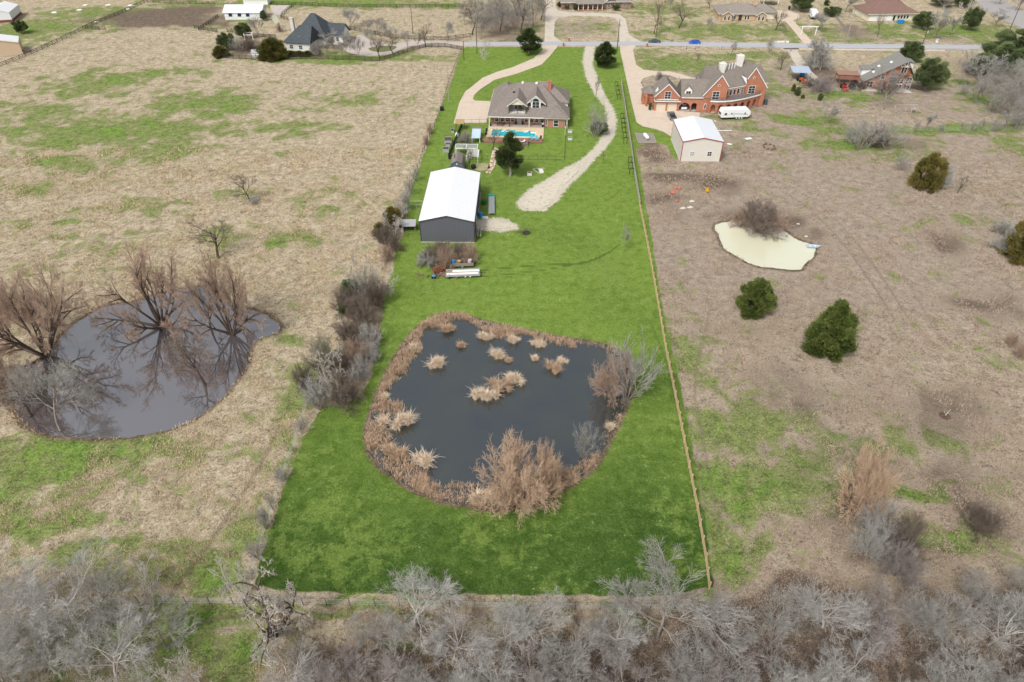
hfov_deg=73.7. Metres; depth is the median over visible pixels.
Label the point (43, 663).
bare tree
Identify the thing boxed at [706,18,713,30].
bare tree
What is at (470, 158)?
bare tree
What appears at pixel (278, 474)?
bare bush
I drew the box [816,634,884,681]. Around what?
bare tree
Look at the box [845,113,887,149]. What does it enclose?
bare bush
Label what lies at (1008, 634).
bare tree
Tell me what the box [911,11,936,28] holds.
oak tree
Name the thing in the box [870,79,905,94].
bare bush
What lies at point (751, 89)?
window
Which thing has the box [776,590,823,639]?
bare tree
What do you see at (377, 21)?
bare tree
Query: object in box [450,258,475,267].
utility trailer
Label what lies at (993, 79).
bare tree
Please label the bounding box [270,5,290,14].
gravel yard
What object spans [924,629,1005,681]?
bare tree
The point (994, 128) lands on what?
fence
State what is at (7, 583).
bare tree
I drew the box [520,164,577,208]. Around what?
gravel drive
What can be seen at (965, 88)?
young tree
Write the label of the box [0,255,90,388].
bare tree
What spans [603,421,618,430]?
reed clump
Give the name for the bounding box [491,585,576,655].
bare tree
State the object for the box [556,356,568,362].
reed clump
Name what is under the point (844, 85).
tractor
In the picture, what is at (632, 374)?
bare tree
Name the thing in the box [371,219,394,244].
bare bush
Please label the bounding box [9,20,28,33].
oak tree
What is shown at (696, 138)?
metal shed
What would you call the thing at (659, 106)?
garage door
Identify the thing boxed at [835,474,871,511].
bare bush
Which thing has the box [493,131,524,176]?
cedar tree
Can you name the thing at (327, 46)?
bare tree
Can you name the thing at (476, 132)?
garden shelter
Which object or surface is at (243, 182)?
bare tree
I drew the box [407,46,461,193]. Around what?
fence
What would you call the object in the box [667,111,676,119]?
pickup truck
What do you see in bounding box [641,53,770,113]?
brick mansion
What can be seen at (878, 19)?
bare tree
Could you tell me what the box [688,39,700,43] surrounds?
parked car
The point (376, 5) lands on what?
fence
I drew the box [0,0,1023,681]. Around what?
ground
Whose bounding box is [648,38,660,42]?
parked car
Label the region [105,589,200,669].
bare tree
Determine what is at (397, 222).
dead tree
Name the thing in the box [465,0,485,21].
bare tree
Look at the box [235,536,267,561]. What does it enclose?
bare bush
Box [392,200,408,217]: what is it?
bare bush
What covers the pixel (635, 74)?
driveway
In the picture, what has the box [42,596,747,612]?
fence
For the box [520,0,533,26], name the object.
bare tree
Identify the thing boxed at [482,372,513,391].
reed clump
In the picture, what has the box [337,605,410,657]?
bare tree
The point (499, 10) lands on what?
bare tree
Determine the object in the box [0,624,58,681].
bare tree
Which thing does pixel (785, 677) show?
bare tree
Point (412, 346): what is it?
reed clump
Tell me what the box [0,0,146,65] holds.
fence
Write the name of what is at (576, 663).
bare tree
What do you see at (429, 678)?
bare tree
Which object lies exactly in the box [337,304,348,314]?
evergreen bush
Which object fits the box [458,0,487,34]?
bare tree
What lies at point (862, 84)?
bare bush
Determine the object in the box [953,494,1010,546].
bare bush
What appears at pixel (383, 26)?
bare tree
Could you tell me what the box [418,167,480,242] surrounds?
metal barn
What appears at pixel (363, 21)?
bare tree
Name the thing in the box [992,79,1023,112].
bare tree
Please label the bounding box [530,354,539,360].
reed clump
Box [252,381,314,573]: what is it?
fence
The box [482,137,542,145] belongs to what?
wood deck
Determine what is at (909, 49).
oak tree
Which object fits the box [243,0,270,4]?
stable annex
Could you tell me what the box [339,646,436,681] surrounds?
bare tree
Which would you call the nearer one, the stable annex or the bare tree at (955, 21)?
the bare tree at (955, 21)
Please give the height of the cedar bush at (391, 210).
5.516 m
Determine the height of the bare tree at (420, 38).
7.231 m
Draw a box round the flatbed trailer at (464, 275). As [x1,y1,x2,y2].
[446,268,484,277]
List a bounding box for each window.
[532,98,539,107]
[553,120,558,126]
[664,91,670,98]
[712,91,719,99]
[747,86,755,93]
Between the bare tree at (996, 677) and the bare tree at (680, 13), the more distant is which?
the bare tree at (680, 13)
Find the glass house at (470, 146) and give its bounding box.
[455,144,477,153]
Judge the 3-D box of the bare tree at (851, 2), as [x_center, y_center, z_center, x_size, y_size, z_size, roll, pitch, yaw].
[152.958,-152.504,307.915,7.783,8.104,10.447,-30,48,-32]
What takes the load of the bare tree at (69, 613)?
on the ground at (148, 82)
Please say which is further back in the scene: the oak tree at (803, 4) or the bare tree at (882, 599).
the oak tree at (803, 4)
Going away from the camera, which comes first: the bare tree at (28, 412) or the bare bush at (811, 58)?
the bare tree at (28, 412)
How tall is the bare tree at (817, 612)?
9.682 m
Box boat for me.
[807,244,820,247]
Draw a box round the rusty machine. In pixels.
[432,266,442,274]
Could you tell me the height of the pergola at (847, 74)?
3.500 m
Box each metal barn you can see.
[0,1,21,22]
[0,34,23,56]
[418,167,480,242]
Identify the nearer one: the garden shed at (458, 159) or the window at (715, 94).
the garden shed at (458, 159)
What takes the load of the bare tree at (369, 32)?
on the ground at (148, 82)
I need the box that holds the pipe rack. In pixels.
[488,194,494,213]
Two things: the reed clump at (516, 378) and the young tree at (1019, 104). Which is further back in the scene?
the young tree at (1019, 104)
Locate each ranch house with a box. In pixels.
[559,0,632,10]
[712,0,777,21]
[852,0,919,20]
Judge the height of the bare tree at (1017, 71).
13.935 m
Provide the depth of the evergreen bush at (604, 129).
200.39 m
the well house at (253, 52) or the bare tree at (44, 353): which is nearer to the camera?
the bare tree at (44, 353)
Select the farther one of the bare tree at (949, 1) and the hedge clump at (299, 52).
the bare tree at (949, 1)
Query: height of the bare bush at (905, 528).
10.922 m
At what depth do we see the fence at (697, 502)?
109.64 m
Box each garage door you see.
[656,103,665,110]
[667,103,676,110]
[869,15,880,20]
[881,15,891,20]
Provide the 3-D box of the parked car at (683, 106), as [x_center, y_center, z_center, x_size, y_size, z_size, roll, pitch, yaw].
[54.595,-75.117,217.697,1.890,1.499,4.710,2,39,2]
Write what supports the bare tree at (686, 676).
on the ground at (148, 82)
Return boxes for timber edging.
[635,133,656,142]
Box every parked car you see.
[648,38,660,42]
[680,103,686,108]
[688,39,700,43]
[849,83,855,88]
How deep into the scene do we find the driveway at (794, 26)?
296.61 m
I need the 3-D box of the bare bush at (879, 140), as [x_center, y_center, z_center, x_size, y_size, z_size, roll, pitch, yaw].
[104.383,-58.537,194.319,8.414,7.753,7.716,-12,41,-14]
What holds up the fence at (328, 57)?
on the ground at (148, 82)
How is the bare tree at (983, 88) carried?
on the ground at (148, 82)
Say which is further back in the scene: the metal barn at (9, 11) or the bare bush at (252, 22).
the metal barn at (9, 11)
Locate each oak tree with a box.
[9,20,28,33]
[790,0,814,10]
[823,6,839,14]
[899,40,926,58]
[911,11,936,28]
[911,56,949,89]
[931,0,954,5]
[954,0,976,6]
[961,6,985,29]
[976,41,1023,72]
[990,28,1023,49]
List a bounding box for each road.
[464,42,981,48]
[976,0,1023,28]
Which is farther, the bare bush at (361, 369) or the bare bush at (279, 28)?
the bare bush at (279, 28)
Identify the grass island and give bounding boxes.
[369,46,395,51]
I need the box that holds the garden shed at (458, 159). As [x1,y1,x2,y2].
[450,151,464,168]
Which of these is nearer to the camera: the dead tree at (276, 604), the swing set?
the dead tree at (276, 604)
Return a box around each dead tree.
[152,646,211,681]
[206,551,255,602]
[225,556,312,674]
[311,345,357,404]
[374,268,397,296]
[379,211,403,234]
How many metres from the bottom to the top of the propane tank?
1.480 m
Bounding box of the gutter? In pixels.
[781,48,944,50]
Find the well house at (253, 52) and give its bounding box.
[251,49,259,54]
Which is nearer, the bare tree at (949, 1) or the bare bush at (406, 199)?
the bare bush at (406, 199)
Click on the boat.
(813, 245)
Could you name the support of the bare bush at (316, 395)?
on the ground at (148, 82)
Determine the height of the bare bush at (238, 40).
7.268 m
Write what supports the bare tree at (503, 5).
on the ground at (148, 82)
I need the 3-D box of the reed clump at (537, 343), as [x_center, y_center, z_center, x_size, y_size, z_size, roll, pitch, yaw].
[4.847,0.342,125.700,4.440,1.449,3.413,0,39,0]
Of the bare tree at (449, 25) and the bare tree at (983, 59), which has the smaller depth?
the bare tree at (983, 59)
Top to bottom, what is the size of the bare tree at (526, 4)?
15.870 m
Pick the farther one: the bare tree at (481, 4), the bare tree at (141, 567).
the bare tree at (481, 4)
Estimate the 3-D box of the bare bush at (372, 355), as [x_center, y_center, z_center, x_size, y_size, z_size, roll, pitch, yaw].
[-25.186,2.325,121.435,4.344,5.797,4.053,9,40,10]
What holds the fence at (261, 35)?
on the ground at (148, 82)
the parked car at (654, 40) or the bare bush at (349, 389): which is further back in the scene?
the parked car at (654, 40)
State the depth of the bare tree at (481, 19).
272.48 m
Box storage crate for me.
[896,20,904,23]
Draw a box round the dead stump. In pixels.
[939,409,950,419]
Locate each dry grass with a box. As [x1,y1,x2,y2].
[0,146,573,681]
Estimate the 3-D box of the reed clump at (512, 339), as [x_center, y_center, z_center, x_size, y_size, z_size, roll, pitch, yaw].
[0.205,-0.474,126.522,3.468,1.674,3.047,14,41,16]
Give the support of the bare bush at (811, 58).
on the ground at (148, 82)
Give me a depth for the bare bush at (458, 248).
146.95 m
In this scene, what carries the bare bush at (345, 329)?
on the ground at (148, 82)
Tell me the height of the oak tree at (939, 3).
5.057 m
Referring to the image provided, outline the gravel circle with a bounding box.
[475,163,489,170]
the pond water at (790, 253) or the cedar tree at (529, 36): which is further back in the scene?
the cedar tree at (529, 36)
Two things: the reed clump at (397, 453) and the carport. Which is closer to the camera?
the reed clump at (397, 453)
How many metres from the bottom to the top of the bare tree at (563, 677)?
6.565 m
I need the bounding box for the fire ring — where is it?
[762,143,775,149]
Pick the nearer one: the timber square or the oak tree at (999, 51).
the timber square
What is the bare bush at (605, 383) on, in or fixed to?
on the ground at (148, 82)
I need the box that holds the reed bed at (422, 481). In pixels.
[362,309,631,507]
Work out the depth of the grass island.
267.15 m
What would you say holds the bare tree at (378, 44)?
on the ground at (148, 82)
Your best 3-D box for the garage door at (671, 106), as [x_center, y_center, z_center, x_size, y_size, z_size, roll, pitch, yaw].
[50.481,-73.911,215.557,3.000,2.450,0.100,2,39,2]
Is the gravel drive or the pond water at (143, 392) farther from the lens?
the gravel drive
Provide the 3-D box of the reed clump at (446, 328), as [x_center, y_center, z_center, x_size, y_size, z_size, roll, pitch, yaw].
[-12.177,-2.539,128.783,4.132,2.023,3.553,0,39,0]
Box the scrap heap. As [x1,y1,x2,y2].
[416,269,457,280]
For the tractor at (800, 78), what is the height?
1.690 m
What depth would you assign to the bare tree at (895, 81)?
212.97 m
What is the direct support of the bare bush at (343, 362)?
on the ground at (148, 82)
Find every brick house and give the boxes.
[487,80,569,127]
[855,51,915,93]
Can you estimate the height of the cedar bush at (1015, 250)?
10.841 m
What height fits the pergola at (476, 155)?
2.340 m
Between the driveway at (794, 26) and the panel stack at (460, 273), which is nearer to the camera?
the panel stack at (460, 273)
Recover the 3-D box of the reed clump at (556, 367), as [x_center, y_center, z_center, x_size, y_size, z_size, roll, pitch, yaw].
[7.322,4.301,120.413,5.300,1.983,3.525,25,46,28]
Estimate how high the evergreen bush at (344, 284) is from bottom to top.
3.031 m
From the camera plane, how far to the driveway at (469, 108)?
231.27 m
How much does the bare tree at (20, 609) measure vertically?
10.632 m
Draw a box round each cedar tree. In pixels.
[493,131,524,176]
[516,27,543,53]
[593,41,617,66]
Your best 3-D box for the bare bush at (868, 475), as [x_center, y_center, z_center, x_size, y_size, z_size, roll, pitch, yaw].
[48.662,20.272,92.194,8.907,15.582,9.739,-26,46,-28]
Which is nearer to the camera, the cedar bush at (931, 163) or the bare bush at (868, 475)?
the bare bush at (868, 475)
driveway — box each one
[343,35,467,55]
[454,45,557,123]
[545,0,640,41]
[620,45,699,135]
[776,10,811,42]
[783,48,816,79]
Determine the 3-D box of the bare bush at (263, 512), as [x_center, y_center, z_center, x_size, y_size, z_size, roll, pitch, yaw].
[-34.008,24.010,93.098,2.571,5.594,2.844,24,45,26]
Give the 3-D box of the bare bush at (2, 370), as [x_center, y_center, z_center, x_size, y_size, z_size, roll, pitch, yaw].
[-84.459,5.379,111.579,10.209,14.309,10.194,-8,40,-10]
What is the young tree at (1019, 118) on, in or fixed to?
on the ground at (148, 82)
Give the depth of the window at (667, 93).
214.33 m
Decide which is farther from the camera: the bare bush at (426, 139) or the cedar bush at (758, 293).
the bare bush at (426, 139)
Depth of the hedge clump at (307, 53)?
259.07 m
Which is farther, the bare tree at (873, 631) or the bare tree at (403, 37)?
the bare tree at (403, 37)
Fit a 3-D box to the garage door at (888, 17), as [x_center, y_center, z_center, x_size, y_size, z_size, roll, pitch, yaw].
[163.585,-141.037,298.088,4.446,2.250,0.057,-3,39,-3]
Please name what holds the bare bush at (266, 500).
on the ground at (148, 82)
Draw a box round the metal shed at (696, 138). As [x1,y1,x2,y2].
[671,116,723,161]
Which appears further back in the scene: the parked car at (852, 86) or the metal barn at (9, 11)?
the metal barn at (9, 11)
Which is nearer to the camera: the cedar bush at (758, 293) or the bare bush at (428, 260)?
the cedar bush at (758, 293)
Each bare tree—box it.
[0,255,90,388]
[0,356,104,430]
[0,362,44,416]
[0,531,132,653]
[0,538,54,653]
[0,550,71,665]
[0,610,36,680]
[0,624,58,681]
[7,622,91,681]
[53,599,161,681]
[65,601,122,652]
[74,554,131,633]
[79,666,157,681]
[82,239,193,342]
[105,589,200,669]
[110,547,161,616]
[159,330,213,385]
[163,246,268,339]
[182,277,219,332]
[185,217,233,257]
[228,173,256,199]
[251,626,322,681]
[295,632,386,681]
[319,28,337,47]
[320,36,330,53]
[334,39,350,55]
[337,32,355,47]
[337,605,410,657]
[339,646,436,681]
[341,6,362,29]
[349,38,364,55]
[360,28,375,42]
[361,18,373,31]
[366,16,387,32]
[370,36,386,56]
[372,561,466,662]
[379,22,387,35]
[382,34,399,52]
[384,26,400,37]
[393,661,432,681]
[398,29,411,46]
[407,669,443,681]
[412,29,421,47]
[419,22,431,44]
[420,606,498,681]
[439,646,496,681]
[445,20,454,36]
[455,639,521,681]
[456,1,470,22]
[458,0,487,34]
[463,146,474,168]
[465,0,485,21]
[467,596,538,661]
[471,5,492,37]
[479,0,501,36]
[479,39,489,59]
[484,0,505,11]
[485,129,503,149]
[488,624,571,681]
[491,0,512,30]
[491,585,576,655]
[493,0,510,30]
[502,0,521,34]
[514,0,533,29]
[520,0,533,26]
[523,627,584,681]
[528,616,607,681]
[531,0,546,20]
[536,0,552,19]
[553,666,589,681]
[579,601,655,661]
[581,610,635,675]
[582,102,609,136]
[584,636,662,681]
[587,535,752,666]
[604,329,667,402]
[650,0,666,33]
[653,628,726,681]
[661,629,767,681]
[672,0,695,27]
[688,585,759,666]
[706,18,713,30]
[722,658,806,681]
[725,669,762,681]
[744,583,796,678]
[766,37,777,52]
[770,654,869,681]
[773,9,788,30]
[776,50,791,69]
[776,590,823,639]
[783,572,872,647]
[807,37,834,69]
[813,12,830,31]
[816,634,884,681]
[821,99,843,122]
[835,589,904,669]
[843,0,863,12]
[858,571,915,630]
[870,66,911,109]
[876,12,886,36]
[890,581,954,647]
[899,587,994,665]
[915,654,982,681]
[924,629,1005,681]
[930,3,953,37]
[937,0,953,9]
[949,16,963,34]
[953,588,1023,660]
[955,562,1010,630]
[956,50,1010,84]
[957,0,979,12]
[968,52,995,73]
[973,73,992,104]
[973,666,1011,681]
[974,647,1023,681]
[979,54,1004,78]
[980,61,1013,93]
[985,57,1023,107]
[988,6,1009,24]
[989,588,1023,645]
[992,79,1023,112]
[1003,57,1023,93]
[1004,562,1023,603]
[1009,98,1023,124]
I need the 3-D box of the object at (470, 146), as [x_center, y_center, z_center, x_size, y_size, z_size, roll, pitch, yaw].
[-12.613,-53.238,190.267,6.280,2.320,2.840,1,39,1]
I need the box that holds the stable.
[222,4,266,19]
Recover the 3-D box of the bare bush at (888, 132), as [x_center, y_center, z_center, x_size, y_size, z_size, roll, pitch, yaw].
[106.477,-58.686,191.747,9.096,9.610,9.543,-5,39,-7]
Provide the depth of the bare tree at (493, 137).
191.92 m
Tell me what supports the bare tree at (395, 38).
on the ground at (148, 82)
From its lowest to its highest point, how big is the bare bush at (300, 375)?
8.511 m
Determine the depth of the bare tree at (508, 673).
74.61 m
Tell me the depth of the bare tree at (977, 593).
83.28 m
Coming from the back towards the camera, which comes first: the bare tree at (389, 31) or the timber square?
the bare tree at (389, 31)
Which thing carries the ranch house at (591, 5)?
on the ground at (148, 82)
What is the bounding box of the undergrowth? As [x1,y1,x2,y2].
[227,597,1023,681]
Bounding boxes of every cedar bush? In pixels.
[372,221,388,235]
[380,206,401,229]
[734,277,780,319]
[800,297,861,362]
[906,151,949,193]
[997,219,1023,265]
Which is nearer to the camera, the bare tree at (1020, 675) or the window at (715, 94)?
the bare tree at (1020, 675)
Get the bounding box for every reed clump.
[373,403,383,410]
[375,408,420,430]
[379,392,391,399]
[381,440,409,459]
[409,341,422,351]
[410,447,440,471]
[422,354,445,368]
[440,322,456,332]
[455,338,467,347]
[466,482,495,503]
[468,385,501,402]
[477,331,495,340]
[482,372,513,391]
[485,344,506,359]
[501,370,524,385]
[504,355,512,362]
[506,334,521,343]
[526,339,545,347]
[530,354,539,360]
[544,358,566,374]
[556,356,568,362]
[556,464,584,486]
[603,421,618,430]
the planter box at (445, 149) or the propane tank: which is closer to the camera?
the planter box at (445, 149)
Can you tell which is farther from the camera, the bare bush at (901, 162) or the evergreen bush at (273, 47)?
the evergreen bush at (273, 47)
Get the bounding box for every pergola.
[466,150,478,160]
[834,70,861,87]
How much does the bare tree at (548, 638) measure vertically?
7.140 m
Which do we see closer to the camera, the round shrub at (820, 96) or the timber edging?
the timber edging
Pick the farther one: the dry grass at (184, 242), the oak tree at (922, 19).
the oak tree at (922, 19)
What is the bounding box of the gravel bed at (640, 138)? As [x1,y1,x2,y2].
[636,134,655,141]
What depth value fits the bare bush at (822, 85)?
227.70 m
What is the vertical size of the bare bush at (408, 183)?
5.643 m
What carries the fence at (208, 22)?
on the ground at (148, 82)
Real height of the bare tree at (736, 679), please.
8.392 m
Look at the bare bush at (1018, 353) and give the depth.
122.20 m
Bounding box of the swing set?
[892,104,919,113]
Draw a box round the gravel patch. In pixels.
[478,220,514,228]
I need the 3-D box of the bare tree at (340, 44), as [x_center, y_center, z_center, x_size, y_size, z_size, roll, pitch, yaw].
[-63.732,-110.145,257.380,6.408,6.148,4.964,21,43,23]
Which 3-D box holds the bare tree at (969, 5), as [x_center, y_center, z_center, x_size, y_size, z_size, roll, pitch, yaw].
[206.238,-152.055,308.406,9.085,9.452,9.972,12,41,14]
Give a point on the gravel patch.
(497, 224)
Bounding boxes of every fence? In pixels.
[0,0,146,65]
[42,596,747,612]
[84,25,105,29]
[147,0,214,3]
[193,24,217,32]
[198,14,218,29]
[216,43,462,60]
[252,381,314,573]
[256,33,275,37]
[270,1,467,7]
[280,3,293,19]
[315,205,402,381]
[348,26,470,39]
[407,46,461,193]
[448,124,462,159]
[529,127,566,160]
[621,78,640,201]
[639,200,711,589]
[834,13,851,37]
[899,126,1023,131]
[949,91,1002,128]
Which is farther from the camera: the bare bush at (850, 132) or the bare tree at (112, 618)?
the bare bush at (850, 132)
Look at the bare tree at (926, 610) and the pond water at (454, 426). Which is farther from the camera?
the pond water at (454, 426)
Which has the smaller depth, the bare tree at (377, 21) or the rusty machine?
the rusty machine
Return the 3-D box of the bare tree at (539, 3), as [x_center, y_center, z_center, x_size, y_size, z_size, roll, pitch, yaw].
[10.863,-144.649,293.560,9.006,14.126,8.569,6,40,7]
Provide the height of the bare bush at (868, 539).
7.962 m
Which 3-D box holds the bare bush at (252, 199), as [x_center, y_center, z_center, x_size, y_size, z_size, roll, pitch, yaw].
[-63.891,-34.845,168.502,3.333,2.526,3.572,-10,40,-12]
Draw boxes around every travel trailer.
[718,106,751,118]
[809,8,817,18]
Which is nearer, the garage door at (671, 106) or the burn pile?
the burn pile
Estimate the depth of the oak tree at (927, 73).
225.81 m
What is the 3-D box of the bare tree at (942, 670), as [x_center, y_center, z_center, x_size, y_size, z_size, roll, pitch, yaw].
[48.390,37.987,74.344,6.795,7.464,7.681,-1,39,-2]
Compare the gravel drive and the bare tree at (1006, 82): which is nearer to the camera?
the gravel drive
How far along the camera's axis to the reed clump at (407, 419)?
109.81 m
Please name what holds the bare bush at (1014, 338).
on the ground at (148, 82)
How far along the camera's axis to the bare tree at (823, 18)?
283.69 m
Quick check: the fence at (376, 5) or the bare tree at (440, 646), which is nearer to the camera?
the bare tree at (440, 646)
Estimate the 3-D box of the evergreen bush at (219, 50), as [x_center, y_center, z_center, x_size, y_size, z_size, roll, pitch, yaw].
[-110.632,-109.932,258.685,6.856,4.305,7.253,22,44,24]
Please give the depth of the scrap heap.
143.41 m
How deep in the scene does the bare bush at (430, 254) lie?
145.47 m
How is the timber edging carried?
on the gravel bed at (640, 138)
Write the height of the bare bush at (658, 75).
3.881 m
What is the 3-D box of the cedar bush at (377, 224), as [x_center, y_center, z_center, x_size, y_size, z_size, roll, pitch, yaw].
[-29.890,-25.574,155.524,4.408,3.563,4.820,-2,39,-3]
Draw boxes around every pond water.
[11,287,279,437]
[367,314,630,508]
[715,221,815,269]
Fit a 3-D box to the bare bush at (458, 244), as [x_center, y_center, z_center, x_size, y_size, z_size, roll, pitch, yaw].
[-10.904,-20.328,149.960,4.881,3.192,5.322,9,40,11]
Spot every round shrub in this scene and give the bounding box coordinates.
[794,86,801,95]
[817,93,823,100]
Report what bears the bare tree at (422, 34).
on the ground at (148, 82)
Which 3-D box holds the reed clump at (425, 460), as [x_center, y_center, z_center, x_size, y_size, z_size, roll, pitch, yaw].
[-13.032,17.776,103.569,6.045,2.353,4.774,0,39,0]
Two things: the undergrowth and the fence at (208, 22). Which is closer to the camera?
the undergrowth
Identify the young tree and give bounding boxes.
[595,74,599,99]
[620,222,630,249]
[914,119,920,130]
[925,113,937,129]
[956,81,973,94]
[967,116,980,130]
[969,81,984,102]
[987,89,1014,112]
[990,117,1002,130]
[999,109,1016,130]
[1011,108,1023,128]
[1015,94,1023,112]
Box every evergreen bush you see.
[211,45,231,58]
[215,32,235,48]
[232,22,251,37]
[253,36,288,62]
[259,10,266,19]
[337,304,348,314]
[340,279,358,293]
[589,122,609,132]
[612,4,620,9]
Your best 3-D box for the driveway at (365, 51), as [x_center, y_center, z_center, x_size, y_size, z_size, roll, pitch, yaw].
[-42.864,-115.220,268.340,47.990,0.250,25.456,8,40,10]
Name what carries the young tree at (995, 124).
on the ground at (148, 82)
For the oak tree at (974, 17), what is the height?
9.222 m
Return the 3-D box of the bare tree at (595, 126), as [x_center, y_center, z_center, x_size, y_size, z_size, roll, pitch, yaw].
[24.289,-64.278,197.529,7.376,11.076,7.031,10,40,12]
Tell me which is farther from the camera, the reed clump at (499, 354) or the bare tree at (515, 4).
the bare tree at (515, 4)
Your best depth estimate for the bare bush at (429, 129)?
201.06 m
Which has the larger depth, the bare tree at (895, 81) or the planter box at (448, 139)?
the bare tree at (895, 81)
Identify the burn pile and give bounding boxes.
[520,228,532,235]
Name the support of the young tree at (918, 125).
on the ground at (148, 82)
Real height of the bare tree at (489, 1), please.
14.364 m
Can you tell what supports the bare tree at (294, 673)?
on the ground at (148, 82)
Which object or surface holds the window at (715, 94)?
in the brick mansion
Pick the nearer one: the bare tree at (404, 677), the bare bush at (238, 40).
the bare tree at (404, 677)
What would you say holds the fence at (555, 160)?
on the ground at (148, 82)
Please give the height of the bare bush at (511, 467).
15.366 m
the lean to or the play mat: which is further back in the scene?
the play mat
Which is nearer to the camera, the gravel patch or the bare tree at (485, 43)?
the gravel patch
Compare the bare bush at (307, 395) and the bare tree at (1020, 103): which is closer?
the bare bush at (307, 395)
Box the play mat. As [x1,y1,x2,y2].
[533,168,543,173]
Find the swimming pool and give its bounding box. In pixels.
[486,126,543,139]
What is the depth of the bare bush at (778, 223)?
156.03 m
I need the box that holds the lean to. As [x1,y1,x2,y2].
[402,219,415,231]
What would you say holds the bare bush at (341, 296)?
on the ground at (148, 82)
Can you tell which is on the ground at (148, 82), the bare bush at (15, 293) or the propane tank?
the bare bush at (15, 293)
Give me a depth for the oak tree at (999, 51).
238.47 m
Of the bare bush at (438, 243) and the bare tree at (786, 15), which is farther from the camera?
the bare tree at (786, 15)
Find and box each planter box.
[443,146,448,152]
[444,136,451,142]
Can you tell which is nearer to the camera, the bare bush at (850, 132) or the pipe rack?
the pipe rack
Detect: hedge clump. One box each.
[294,50,302,56]
[302,50,312,56]
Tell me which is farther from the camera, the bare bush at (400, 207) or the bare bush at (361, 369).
the bare bush at (400, 207)
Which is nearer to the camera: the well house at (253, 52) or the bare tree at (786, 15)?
the well house at (253, 52)
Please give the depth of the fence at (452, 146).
194.30 m
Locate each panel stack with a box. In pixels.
[447,272,478,274]
[452,269,478,271]
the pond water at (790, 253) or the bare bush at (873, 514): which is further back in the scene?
the pond water at (790, 253)
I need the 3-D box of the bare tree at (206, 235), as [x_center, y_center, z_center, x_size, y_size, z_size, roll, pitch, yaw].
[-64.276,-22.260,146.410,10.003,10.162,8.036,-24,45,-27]
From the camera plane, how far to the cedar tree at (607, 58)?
246.02 m
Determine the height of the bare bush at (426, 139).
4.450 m
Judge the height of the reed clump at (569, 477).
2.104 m
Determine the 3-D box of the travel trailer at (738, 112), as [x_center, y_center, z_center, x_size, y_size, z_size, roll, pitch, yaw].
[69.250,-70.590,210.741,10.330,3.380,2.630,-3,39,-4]
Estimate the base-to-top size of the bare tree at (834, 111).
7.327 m
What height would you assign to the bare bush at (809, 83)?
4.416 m
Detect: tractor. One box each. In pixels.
[796,76,806,83]
[840,83,848,90]
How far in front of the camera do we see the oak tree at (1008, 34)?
251.54 m
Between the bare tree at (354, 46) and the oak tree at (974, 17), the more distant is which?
the oak tree at (974, 17)
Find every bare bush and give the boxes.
[0,273,59,333]
[0,347,30,412]
[227,32,247,51]
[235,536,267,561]
[240,36,255,51]
[247,15,263,37]
[247,195,258,204]
[252,503,273,528]
[262,491,274,509]
[272,465,291,483]
[274,21,283,31]
[290,360,311,391]
[290,411,315,431]
[297,370,337,415]
[297,382,322,403]
[299,329,341,376]
[308,42,323,54]
[321,367,366,417]
[326,350,356,382]
[329,283,358,317]
[330,313,364,345]
[339,289,379,327]
[341,335,373,365]
[345,257,379,306]
[347,352,370,384]
[356,322,383,349]
[358,275,390,310]
[360,341,381,363]
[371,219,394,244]
[378,240,394,264]
[385,231,405,251]
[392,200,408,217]
[396,187,411,210]
[403,174,414,196]
[409,165,420,180]
[415,241,440,267]
[416,249,437,267]
[423,134,429,145]
[426,122,432,134]
[432,239,449,251]
[433,242,458,268]
[448,243,467,259]
[452,241,472,255]
[455,130,474,143]
[457,241,479,263]
[468,428,561,528]
[529,438,566,501]
[573,421,605,457]
[588,337,634,408]
[654,71,662,79]
[725,192,789,240]
[727,211,754,232]
[755,210,796,235]
[797,47,837,69]
[801,76,819,90]
[805,73,836,93]
[831,435,907,527]
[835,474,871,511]
[840,123,866,142]
[844,513,898,562]
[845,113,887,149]
[852,495,904,542]
[856,78,869,90]
[863,123,893,147]
[867,534,933,589]
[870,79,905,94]
[873,117,910,148]
[880,508,932,564]
[894,149,915,170]
[935,163,957,187]
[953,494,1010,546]
[957,175,970,192]
[988,230,1023,253]
[989,217,1023,234]
[1004,332,1020,347]
[1013,341,1023,359]
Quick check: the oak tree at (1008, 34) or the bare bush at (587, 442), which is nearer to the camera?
the bare bush at (587, 442)
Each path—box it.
[270,15,285,30]
[486,148,497,173]
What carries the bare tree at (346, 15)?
on the ground at (148, 82)
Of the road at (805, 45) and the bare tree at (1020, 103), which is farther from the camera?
the road at (805, 45)
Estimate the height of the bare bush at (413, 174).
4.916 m
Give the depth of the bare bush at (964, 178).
170.97 m
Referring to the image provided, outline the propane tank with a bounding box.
[643,133,648,139]
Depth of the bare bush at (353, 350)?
120.12 m
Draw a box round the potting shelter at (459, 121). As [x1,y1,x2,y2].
[455,119,464,126]
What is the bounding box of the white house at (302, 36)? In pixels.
[283,13,349,50]
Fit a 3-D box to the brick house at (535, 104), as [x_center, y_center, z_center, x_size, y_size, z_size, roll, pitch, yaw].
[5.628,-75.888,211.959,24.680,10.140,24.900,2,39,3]
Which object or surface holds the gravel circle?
on the ground at (148, 82)
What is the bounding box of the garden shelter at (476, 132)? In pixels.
[471,127,482,141]
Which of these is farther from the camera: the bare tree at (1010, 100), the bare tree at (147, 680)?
the bare tree at (1010, 100)
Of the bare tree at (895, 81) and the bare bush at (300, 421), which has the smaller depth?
the bare bush at (300, 421)
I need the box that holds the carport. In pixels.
[788,66,811,79]
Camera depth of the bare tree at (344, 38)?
264.27 m

